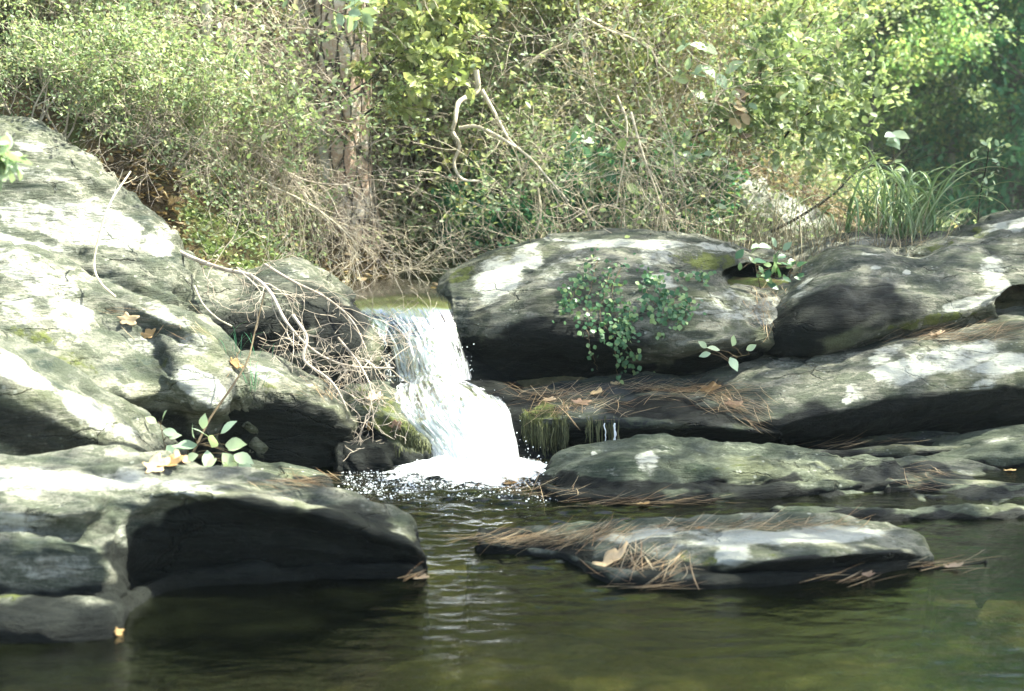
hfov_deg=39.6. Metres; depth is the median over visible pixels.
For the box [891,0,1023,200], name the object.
tree
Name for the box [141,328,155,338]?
fallen leaf
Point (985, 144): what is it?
seedling
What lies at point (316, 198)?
dead shrub
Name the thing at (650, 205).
dead shrub
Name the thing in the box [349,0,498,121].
leafy branch
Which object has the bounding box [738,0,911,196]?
shrub
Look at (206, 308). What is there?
bare stem
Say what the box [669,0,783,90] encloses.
shrub
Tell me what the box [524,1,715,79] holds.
shrub
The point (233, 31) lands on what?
dead bough
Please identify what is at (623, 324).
ivy
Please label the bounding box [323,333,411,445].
dead branch
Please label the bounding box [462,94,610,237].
dead branch
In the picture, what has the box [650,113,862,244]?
thin shrub
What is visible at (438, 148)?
thin shrub
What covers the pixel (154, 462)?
fallen leaf
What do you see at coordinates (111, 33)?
shrub
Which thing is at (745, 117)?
leafy plant
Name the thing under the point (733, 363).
sprig
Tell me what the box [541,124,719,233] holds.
shrub
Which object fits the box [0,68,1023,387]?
ground
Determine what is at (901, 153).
tree
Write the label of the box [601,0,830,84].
shrub
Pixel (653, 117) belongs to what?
thin shrub
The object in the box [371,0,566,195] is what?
dry shrub
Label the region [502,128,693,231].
shrub
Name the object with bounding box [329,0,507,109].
leafy branch
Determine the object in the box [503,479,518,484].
fallen leaf
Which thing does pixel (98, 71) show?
shrub
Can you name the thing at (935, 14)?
tree
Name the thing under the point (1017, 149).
tree
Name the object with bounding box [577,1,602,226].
sapling
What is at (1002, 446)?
rock
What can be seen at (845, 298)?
boulder
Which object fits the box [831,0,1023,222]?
tree
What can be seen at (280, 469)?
rock
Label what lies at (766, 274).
sprig
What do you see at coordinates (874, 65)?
tree
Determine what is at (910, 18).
shrub
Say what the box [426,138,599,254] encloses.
shrub
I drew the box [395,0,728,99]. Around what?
shrub
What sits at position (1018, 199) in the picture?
tree
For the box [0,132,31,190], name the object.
leafy branch
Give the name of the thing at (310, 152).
dead shrub
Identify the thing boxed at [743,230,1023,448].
pine needles
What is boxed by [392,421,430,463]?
hanging moss
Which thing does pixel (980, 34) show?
shrub
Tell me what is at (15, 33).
shrub
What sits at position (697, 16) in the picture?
sapling
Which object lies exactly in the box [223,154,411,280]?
dead shrub
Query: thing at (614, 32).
dead branch
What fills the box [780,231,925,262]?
rock
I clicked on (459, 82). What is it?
shrub
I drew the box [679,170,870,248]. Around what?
dead shrub
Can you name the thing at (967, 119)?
shrub
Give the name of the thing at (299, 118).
shrub
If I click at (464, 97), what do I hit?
vine
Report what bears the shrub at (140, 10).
on the ground at (1010, 292)
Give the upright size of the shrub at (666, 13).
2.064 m
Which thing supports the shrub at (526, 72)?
on the ground at (1010, 292)
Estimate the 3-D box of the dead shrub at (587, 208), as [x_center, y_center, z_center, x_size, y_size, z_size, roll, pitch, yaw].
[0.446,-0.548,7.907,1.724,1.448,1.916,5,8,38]
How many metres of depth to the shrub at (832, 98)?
9.39 m
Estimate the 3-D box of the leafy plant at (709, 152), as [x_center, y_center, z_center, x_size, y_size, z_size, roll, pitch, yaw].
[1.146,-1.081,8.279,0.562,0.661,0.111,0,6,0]
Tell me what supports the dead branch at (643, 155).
on the boulder at (504, 306)
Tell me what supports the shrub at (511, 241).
on the ground at (1010, 292)
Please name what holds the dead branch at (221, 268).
on the boulder at (226, 287)
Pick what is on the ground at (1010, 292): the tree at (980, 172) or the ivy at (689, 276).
the tree at (980, 172)
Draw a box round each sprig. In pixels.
[145,410,181,452]
[171,292,264,466]
[221,321,275,356]
[231,358,278,391]
[698,335,755,371]
[735,247,803,289]
[751,237,791,251]
[773,254,806,279]
[878,126,917,203]
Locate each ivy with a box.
[552,248,655,375]
[582,330,623,384]
[635,265,706,339]
[674,269,716,286]
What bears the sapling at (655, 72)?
on the ground at (1010, 292)
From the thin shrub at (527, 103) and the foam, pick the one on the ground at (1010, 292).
the thin shrub at (527, 103)
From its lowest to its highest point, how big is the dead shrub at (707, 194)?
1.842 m
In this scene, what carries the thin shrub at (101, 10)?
on the ground at (1010, 292)
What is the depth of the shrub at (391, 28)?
9.40 m
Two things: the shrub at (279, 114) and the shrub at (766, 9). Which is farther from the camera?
the shrub at (766, 9)
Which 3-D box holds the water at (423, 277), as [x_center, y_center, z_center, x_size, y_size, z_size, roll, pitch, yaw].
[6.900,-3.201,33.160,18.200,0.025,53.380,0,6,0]
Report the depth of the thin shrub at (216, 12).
8.18 m
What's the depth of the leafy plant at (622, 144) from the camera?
7.88 m
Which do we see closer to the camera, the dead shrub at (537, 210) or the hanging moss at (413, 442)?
the hanging moss at (413, 442)
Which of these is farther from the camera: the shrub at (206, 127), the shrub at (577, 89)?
the shrub at (577, 89)
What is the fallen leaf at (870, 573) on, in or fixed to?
on the water at (464, 615)
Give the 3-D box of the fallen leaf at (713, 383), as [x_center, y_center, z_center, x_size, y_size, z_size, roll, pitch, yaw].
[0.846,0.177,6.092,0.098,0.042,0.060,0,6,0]
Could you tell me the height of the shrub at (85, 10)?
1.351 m
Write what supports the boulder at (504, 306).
on the ground at (1010, 292)
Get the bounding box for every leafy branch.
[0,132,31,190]
[316,0,380,32]
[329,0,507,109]
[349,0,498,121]
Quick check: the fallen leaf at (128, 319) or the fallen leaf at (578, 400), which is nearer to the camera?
the fallen leaf at (128, 319)
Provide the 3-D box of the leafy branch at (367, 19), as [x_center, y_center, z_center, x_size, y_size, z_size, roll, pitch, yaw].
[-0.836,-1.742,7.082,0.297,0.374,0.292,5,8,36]
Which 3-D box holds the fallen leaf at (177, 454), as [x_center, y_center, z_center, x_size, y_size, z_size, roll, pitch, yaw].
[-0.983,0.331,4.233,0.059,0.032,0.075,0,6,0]
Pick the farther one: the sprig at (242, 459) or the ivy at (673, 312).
the ivy at (673, 312)
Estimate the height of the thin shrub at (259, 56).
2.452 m
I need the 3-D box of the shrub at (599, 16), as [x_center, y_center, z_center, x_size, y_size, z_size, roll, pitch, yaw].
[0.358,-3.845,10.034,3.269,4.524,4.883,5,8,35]
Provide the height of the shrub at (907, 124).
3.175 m
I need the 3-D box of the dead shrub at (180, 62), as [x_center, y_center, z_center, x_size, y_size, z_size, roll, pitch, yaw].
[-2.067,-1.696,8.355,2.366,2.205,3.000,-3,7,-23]
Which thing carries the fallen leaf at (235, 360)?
on the boulder at (54, 304)
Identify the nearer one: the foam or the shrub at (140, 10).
the foam
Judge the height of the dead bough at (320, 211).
0.924 m
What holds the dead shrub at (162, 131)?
on the ground at (1010, 292)
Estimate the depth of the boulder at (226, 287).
6.08 m
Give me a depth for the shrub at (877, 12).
15.11 m
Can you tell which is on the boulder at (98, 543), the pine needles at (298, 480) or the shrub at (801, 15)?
the pine needles at (298, 480)
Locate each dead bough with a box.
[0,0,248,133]
[154,0,345,150]
[160,66,494,281]
[167,0,459,206]
[224,153,443,315]
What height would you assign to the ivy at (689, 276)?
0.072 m
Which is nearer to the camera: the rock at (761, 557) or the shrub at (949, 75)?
the rock at (761, 557)
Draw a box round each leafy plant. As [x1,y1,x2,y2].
[558,114,638,213]
[662,103,756,212]
[672,42,743,131]
[710,88,751,168]
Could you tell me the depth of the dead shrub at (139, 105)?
6.86 m
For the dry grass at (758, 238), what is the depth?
7.51 m
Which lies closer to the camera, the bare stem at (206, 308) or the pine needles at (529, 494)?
the pine needles at (529, 494)
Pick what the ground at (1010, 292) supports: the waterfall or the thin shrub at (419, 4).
the thin shrub at (419, 4)
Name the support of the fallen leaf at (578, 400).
on the rock at (680, 420)
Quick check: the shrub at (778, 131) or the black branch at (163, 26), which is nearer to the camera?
the black branch at (163, 26)
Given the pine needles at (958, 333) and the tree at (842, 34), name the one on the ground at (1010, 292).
the tree at (842, 34)
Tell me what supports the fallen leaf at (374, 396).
on the rock at (373, 455)
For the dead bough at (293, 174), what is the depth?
7.20 m
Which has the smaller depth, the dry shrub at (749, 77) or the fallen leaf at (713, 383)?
the fallen leaf at (713, 383)
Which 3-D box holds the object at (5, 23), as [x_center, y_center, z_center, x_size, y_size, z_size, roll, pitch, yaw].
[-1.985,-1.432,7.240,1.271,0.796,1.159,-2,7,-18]
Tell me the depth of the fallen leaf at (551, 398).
5.97 m
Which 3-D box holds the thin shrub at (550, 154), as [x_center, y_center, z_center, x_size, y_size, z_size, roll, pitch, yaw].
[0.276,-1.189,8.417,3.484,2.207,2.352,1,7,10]
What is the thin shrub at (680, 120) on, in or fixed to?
on the ground at (1010, 292)
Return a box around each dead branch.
[180,171,436,394]
[253,230,460,395]
[259,314,394,468]
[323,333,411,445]
[376,191,528,278]
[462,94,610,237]
[478,89,619,235]
[523,0,626,83]
[550,95,669,228]
[579,16,716,113]
[610,112,774,233]
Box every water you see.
[0,443,1023,690]
[345,207,1023,300]
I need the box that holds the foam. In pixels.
[337,468,555,513]
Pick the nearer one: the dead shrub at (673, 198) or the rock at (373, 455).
the rock at (373, 455)
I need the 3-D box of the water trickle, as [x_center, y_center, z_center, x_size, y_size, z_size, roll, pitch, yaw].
[0.410,0.371,5.677,0.015,0.124,0.011,0,6,0]
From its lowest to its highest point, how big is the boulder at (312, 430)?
1.614 m
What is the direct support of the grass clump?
on the rock at (866, 240)
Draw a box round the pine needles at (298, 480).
[101,302,433,579]
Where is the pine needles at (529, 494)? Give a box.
[469,460,954,506]
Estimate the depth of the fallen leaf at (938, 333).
6.28 m
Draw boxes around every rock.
[221,459,333,486]
[333,380,432,473]
[475,512,934,589]
[522,371,786,445]
[531,433,929,504]
[766,483,1023,521]
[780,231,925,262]
[789,431,970,457]
[883,455,1023,492]
[895,209,1023,256]
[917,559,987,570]
[932,424,1023,467]
[980,229,1023,255]
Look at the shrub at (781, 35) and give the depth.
8.50 m
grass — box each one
[0,0,1005,277]
[732,208,969,244]
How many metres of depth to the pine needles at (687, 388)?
5.95 m
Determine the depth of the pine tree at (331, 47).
8.21 m
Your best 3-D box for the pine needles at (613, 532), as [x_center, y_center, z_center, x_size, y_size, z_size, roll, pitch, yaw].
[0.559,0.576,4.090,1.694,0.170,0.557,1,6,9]
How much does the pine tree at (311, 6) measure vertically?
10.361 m
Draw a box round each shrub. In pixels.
[0,0,34,23]
[0,0,140,66]
[0,0,160,137]
[0,0,171,57]
[0,0,178,136]
[0,0,187,149]
[0,0,199,68]
[0,0,242,129]
[0,0,288,154]
[0,0,292,93]
[0,0,390,138]
[0,1,272,64]
[3,0,255,82]
[3,0,368,158]
[4,0,324,89]
[6,0,220,195]
[6,0,424,35]
[7,0,213,160]
[28,0,275,185]
[36,0,234,191]
[60,0,357,211]
[67,0,327,227]
[78,23,256,181]
[89,0,435,124]
[90,0,438,55]
[92,0,310,233]
[94,0,314,126]
[95,0,507,155]
[107,54,309,243]
[111,5,441,236]
[149,0,407,146]
[158,65,385,281]
[191,12,435,208]
[193,23,416,243]
[217,0,544,200]
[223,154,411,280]
[225,110,404,272]
[228,0,556,135]
[231,0,449,136]
[239,3,658,226]
[249,0,633,222]
[255,0,791,176]
[266,0,712,252]
[275,0,723,180]
[283,1,736,134]
[284,0,528,148]
[298,0,809,214]
[299,146,418,278]
[320,0,863,263]
[327,0,748,238]
[354,1,684,176]
[368,0,516,69]
[370,0,445,84]
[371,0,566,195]
[371,0,928,186]
[371,38,696,202]
[371,45,828,252]
[372,0,696,82]
[372,31,544,148]
[374,7,657,158]
[374,20,650,210]
[374,107,657,266]
[387,0,586,121]
[390,44,734,264]
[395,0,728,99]
[397,0,837,252]
[402,5,694,153]
[409,33,666,211]
[413,0,845,273]
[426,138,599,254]
[426,142,596,265]
[433,54,637,171]
[442,114,726,250]
[451,0,858,228]
[460,0,898,247]
[475,170,637,246]
[484,86,665,231]
[489,0,785,230]
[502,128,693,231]
[504,0,756,217]
[507,109,793,243]
[510,0,701,50]
[517,2,801,192]
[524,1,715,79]
[525,113,869,248]
[528,0,774,92]
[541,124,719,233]
[541,138,772,243]
[593,0,858,79]
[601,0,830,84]
[608,117,751,234]
[618,0,785,77]
[648,0,822,72]
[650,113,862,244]
[664,0,824,176]
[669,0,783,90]
[669,0,878,185]
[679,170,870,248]
[680,0,829,55]
[694,2,830,73]
[716,0,1023,74]
[719,0,861,67]
[722,0,977,99]
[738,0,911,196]
[739,0,937,37]
[752,11,1005,170]
[756,0,905,101]
[765,58,999,195]
[796,0,997,137]
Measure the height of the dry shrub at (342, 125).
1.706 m
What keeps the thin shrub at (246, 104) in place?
on the ground at (1010, 292)
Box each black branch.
[0,2,236,144]
[3,0,63,39]
[737,101,946,235]
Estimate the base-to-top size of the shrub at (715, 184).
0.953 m
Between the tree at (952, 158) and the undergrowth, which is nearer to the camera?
the undergrowth
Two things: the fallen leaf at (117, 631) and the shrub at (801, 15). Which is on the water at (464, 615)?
the fallen leaf at (117, 631)
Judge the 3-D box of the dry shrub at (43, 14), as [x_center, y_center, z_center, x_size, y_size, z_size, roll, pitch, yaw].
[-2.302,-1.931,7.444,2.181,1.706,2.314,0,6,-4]
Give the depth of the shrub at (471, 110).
8.77 m
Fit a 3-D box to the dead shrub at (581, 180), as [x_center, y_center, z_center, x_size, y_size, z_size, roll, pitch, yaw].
[0.491,-0.796,8.568,2.786,2.106,2.508,-2,7,-16]
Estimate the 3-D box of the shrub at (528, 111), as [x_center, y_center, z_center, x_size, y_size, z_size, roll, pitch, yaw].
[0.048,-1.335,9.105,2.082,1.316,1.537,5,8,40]
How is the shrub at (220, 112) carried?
on the ground at (1010, 292)
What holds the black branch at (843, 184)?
on the ground at (1010, 292)
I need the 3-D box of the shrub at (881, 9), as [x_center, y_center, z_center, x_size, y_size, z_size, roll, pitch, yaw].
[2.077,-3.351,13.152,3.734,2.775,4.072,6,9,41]
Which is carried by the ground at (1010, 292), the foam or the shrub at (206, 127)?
the shrub at (206, 127)
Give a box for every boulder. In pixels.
[0,116,202,311]
[0,240,268,465]
[0,329,186,455]
[0,445,427,643]
[189,257,385,388]
[218,350,359,468]
[436,228,796,379]
[666,306,1023,443]
[708,167,839,249]
[763,244,1023,357]
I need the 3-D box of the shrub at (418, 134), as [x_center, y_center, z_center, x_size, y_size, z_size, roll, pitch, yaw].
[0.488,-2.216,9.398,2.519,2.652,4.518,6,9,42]
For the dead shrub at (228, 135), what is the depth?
7.03 m
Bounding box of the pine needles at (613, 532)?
[443,507,997,589]
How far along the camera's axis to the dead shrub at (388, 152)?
8.73 m
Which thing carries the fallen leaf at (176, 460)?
on the boulder at (98, 543)
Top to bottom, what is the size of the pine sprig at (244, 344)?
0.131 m
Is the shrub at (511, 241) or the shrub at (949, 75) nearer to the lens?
the shrub at (511, 241)
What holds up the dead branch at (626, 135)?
on the boulder at (504, 306)
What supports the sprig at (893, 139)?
on the rock at (866, 240)
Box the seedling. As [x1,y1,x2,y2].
[957,137,1010,220]
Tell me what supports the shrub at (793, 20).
on the ground at (1010, 292)
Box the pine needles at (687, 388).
[498,374,777,436]
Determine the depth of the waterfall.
5.79 m
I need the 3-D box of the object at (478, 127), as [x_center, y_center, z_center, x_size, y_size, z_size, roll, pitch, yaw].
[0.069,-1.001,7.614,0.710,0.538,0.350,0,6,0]
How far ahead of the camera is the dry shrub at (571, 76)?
8.64 m
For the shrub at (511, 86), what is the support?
on the ground at (1010, 292)
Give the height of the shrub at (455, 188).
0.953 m
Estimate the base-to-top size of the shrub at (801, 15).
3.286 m
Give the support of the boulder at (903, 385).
on the ground at (1010, 292)
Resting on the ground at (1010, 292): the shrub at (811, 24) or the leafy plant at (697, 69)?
the shrub at (811, 24)
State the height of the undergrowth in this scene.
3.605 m
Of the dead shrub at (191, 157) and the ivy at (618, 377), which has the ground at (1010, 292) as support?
the dead shrub at (191, 157)
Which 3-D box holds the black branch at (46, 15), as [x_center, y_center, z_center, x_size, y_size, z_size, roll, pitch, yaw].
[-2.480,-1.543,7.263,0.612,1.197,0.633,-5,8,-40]
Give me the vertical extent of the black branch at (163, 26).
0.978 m
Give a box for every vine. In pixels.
[451,70,480,181]
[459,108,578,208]
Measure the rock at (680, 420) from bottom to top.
1.544 m
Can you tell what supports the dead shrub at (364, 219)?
on the ground at (1010, 292)
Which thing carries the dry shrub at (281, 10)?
on the ground at (1010, 292)
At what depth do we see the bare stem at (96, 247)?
5.54 m
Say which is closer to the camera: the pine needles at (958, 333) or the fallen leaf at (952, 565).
the fallen leaf at (952, 565)
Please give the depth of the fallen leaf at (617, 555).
4.05 m
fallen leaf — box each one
[114,627,123,635]
[116,312,139,325]
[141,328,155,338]
[142,453,170,472]
[157,454,183,465]
[174,450,188,462]
[230,357,243,368]
[366,390,380,400]
[388,420,401,430]
[413,574,428,578]
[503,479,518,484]
[543,396,555,400]
[571,398,591,404]
[591,387,603,394]
[592,541,627,566]
[700,381,720,391]
[724,398,742,407]
[862,570,874,576]
[929,330,944,335]
[943,562,962,567]
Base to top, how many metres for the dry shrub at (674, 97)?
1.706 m
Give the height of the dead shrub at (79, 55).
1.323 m
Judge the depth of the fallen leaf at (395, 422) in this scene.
5.63 m
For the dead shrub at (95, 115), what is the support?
on the ground at (1010, 292)
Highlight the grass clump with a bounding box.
[774,146,1021,240]
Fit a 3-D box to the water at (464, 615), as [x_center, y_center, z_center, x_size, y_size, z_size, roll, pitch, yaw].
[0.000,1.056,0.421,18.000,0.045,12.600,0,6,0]
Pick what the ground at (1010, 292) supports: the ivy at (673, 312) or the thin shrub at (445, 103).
the thin shrub at (445, 103)
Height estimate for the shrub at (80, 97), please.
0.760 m
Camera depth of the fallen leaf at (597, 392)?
6.08 m
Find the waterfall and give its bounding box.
[346,279,546,488]
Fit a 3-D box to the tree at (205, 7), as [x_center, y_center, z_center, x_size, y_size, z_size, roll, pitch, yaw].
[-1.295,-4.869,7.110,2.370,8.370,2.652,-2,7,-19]
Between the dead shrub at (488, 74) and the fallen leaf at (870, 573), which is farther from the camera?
the dead shrub at (488, 74)
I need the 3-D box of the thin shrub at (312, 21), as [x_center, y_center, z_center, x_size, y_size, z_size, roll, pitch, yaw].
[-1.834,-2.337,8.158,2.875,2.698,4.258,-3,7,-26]
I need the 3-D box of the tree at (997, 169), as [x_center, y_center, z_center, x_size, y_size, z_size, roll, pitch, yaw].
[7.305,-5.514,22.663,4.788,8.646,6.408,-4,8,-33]
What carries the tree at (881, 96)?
on the ground at (1010, 292)
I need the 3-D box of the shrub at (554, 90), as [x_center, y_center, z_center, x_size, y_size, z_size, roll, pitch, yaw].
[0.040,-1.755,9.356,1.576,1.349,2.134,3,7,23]
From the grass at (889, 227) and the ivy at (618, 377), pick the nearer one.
the ivy at (618, 377)
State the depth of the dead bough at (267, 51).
7.57 m
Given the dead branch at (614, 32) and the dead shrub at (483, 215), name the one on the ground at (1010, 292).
the dead shrub at (483, 215)
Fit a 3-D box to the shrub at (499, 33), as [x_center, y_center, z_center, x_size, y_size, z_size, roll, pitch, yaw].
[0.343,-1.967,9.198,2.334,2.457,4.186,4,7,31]
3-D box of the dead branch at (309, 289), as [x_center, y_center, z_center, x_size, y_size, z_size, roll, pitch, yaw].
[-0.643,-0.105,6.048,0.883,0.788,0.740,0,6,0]
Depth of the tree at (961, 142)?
20.18 m
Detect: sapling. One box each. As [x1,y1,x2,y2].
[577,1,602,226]
[647,2,664,138]
[667,1,700,198]
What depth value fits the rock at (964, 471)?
5.43 m
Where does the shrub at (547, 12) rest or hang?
on the ground at (1010, 292)
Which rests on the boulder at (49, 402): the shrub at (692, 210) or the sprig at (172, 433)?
the sprig at (172, 433)
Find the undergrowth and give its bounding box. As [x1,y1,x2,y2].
[0,6,975,271]
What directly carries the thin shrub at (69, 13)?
on the ground at (1010, 292)
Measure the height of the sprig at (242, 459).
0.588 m
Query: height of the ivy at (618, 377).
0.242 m
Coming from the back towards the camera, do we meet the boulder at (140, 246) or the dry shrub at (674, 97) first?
the dry shrub at (674, 97)
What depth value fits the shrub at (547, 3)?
9.46 m
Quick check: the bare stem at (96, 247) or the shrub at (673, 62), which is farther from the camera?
the shrub at (673, 62)
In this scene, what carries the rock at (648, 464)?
on the ground at (1010, 292)
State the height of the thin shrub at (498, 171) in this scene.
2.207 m
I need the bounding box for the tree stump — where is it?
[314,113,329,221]
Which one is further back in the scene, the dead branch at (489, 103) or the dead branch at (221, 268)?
the dead branch at (489, 103)
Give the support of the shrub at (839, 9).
on the ground at (1010, 292)
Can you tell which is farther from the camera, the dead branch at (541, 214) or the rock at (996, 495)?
the dead branch at (541, 214)
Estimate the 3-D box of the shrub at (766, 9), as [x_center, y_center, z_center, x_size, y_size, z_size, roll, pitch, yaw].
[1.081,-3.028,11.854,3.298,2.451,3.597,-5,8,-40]
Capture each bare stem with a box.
[70,161,136,297]
[194,285,231,326]
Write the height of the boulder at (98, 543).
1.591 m
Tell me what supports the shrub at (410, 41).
on the ground at (1010, 292)
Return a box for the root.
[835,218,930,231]
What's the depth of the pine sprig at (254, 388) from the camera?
5.40 m
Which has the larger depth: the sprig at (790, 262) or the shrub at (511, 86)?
the shrub at (511, 86)
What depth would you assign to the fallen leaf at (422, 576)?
4.00 m
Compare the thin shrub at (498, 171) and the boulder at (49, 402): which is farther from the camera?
the thin shrub at (498, 171)
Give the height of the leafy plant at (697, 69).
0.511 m
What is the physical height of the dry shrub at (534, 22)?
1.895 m
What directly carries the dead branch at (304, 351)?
on the rock at (373, 455)
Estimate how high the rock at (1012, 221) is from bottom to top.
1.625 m
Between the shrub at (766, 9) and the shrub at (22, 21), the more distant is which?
the shrub at (766, 9)
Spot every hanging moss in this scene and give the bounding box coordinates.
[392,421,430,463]
[519,407,568,457]
[585,416,619,443]
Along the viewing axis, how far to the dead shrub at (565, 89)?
8.47 m
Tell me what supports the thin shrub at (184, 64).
on the ground at (1010, 292)
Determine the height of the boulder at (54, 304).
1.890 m
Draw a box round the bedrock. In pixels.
[368,314,571,459]
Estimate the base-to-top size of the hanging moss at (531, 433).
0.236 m
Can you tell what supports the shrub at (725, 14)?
on the ground at (1010, 292)
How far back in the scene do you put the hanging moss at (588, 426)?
5.71 m
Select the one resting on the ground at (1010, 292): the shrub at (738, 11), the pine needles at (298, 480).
the shrub at (738, 11)
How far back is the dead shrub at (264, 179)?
7.03 m
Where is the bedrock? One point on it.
(491, 378)
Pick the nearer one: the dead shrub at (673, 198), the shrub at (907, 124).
the dead shrub at (673, 198)
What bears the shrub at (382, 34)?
on the ground at (1010, 292)
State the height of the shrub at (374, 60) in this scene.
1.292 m
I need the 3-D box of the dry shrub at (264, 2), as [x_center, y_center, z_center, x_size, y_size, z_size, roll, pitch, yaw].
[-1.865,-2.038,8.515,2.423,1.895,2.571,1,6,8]
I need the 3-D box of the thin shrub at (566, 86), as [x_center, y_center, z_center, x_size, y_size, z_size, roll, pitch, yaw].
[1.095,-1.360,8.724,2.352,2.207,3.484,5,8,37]
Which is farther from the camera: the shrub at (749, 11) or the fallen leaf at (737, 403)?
the shrub at (749, 11)
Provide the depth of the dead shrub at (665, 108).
8.18 m
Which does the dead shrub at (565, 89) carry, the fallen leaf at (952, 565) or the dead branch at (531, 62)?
the dead branch at (531, 62)
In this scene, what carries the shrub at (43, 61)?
on the ground at (1010, 292)
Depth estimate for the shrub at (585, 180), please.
8.62 m
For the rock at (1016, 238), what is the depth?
7.03 m
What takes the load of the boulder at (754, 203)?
on the ground at (1010, 292)
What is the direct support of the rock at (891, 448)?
on the ground at (1010, 292)
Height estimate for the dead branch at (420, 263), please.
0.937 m
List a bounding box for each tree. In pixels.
[200,0,215,175]
[281,0,313,196]
[308,0,383,253]
[724,0,851,94]
[739,1,996,196]
[780,0,1022,185]
[804,14,994,179]
[805,0,1023,216]
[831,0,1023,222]
[865,0,1023,217]
[884,57,1016,209]
[886,21,1023,209]
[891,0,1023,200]
[919,0,1023,214]
[946,0,959,220]
[977,109,986,214]

